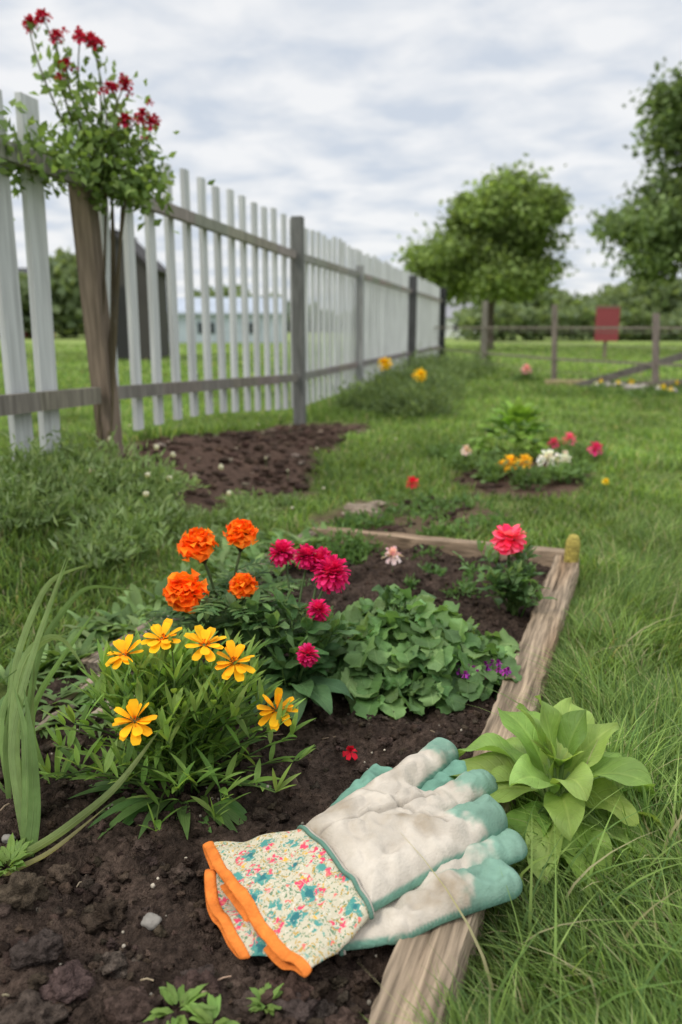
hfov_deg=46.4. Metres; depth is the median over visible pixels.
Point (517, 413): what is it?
leafy border plant
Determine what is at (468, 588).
seedling weeds
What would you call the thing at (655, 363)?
wooden rail fence
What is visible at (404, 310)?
picket fence
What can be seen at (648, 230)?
oak tree
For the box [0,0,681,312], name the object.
sky
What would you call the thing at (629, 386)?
rubble stones
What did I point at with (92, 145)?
climbing rose bush
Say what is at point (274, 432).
mulch
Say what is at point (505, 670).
purple alyssum
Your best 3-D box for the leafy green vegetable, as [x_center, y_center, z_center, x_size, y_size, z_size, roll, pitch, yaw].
[0.126,0.199,1.271,0.339,0.152,0.337,0,13,0]
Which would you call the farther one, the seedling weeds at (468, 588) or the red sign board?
the red sign board
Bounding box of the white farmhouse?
[445,303,475,336]
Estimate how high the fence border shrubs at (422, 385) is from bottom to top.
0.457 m
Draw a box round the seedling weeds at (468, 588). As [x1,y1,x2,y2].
[264,544,536,600]
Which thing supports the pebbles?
on the garden bed soil
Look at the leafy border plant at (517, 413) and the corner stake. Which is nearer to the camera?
the corner stake
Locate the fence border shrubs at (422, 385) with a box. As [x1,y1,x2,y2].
[320,340,499,418]
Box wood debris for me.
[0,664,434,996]
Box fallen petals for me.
[343,745,357,759]
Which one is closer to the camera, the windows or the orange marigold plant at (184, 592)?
the orange marigold plant at (184, 592)
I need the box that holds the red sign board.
[594,306,620,359]
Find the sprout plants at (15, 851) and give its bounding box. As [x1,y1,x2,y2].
[0,832,283,1023]
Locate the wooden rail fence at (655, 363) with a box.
[434,301,681,389]
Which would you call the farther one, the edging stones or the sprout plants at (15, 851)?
the edging stones
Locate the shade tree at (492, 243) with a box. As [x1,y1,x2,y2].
[391,153,594,349]
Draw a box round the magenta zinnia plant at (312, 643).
[218,539,361,722]
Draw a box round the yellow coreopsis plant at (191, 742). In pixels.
[38,618,315,839]
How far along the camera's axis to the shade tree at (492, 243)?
18.14 m
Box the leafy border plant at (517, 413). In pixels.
[465,396,567,454]
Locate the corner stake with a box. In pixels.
[564,534,580,562]
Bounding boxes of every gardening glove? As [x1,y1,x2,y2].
[202,737,507,977]
[204,828,527,958]
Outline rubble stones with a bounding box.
[599,381,677,393]
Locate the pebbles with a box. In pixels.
[1,697,461,1005]
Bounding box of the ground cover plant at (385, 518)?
[326,476,531,538]
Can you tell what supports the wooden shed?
on the ground at (246, 470)
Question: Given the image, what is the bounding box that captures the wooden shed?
[75,229,169,359]
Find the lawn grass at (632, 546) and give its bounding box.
[0,342,681,1023]
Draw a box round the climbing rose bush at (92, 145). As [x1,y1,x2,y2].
[0,8,215,457]
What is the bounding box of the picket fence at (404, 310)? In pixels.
[0,90,446,459]
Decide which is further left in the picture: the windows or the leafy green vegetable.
the windows
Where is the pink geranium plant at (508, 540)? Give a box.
[452,524,557,616]
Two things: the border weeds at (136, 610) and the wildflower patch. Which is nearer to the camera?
the border weeds at (136, 610)
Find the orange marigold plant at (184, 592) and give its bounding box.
[139,518,308,687]
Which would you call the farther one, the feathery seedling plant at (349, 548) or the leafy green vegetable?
the feathery seedling plant at (349, 548)
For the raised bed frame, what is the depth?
1.11 m
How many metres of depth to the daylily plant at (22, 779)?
0.89 m
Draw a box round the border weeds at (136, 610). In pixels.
[0,521,329,739]
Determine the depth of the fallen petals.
1.02 m
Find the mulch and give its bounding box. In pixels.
[104,422,522,535]
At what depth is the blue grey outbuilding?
27.80 m
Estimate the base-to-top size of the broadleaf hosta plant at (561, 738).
0.187 m
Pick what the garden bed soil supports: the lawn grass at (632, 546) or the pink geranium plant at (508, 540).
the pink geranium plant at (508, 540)
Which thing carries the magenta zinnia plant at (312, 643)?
on the garden bed soil
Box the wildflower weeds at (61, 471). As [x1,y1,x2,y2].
[0,420,311,580]
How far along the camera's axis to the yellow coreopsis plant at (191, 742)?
0.91 m
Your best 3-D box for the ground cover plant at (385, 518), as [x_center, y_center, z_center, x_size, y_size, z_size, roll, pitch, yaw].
[0.291,-0.003,2.384,0.580,0.115,0.601,5,14,21]
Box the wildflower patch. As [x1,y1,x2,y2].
[510,364,681,399]
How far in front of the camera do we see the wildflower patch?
6.69 m
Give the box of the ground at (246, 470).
[0,332,681,1023]
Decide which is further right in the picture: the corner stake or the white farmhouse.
the corner stake
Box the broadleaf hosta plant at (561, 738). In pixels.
[452,695,674,898]
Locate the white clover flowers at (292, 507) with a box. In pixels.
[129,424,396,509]
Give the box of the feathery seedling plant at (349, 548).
[308,513,401,571]
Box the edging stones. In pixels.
[340,500,389,518]
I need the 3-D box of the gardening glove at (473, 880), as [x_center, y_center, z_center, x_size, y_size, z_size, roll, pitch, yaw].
[0.036,0.352,0.765,0.319,0.049,0.156,-4,14,-18]
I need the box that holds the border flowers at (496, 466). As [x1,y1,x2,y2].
[416,432,623,491]
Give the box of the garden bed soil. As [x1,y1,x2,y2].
[0,542,549,1023]
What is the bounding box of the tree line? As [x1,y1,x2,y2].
[18,246,681,340]
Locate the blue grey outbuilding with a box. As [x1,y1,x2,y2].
[177,297,289,342]
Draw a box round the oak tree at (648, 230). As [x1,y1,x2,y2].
[586,57,681,304]
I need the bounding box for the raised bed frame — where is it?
[79,526,579,1023]
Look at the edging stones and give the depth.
2.46 m
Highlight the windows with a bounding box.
[197,323,252,332]
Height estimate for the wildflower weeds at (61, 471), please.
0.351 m
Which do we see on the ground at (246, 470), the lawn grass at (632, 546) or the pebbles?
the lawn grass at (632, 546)
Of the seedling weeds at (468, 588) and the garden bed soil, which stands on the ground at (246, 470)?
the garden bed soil
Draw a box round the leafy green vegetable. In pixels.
[318,584,521,719]
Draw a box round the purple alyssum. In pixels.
[456,659,511,699]
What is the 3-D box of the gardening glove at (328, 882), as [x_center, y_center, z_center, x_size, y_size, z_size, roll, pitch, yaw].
[0.044,0.326,0.817,0.335,0.055,0.213,-9,16,-33]
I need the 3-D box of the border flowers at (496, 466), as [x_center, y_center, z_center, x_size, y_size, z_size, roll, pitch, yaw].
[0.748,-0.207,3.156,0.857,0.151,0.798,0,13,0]
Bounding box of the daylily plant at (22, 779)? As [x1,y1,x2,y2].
[0,556,163,876]

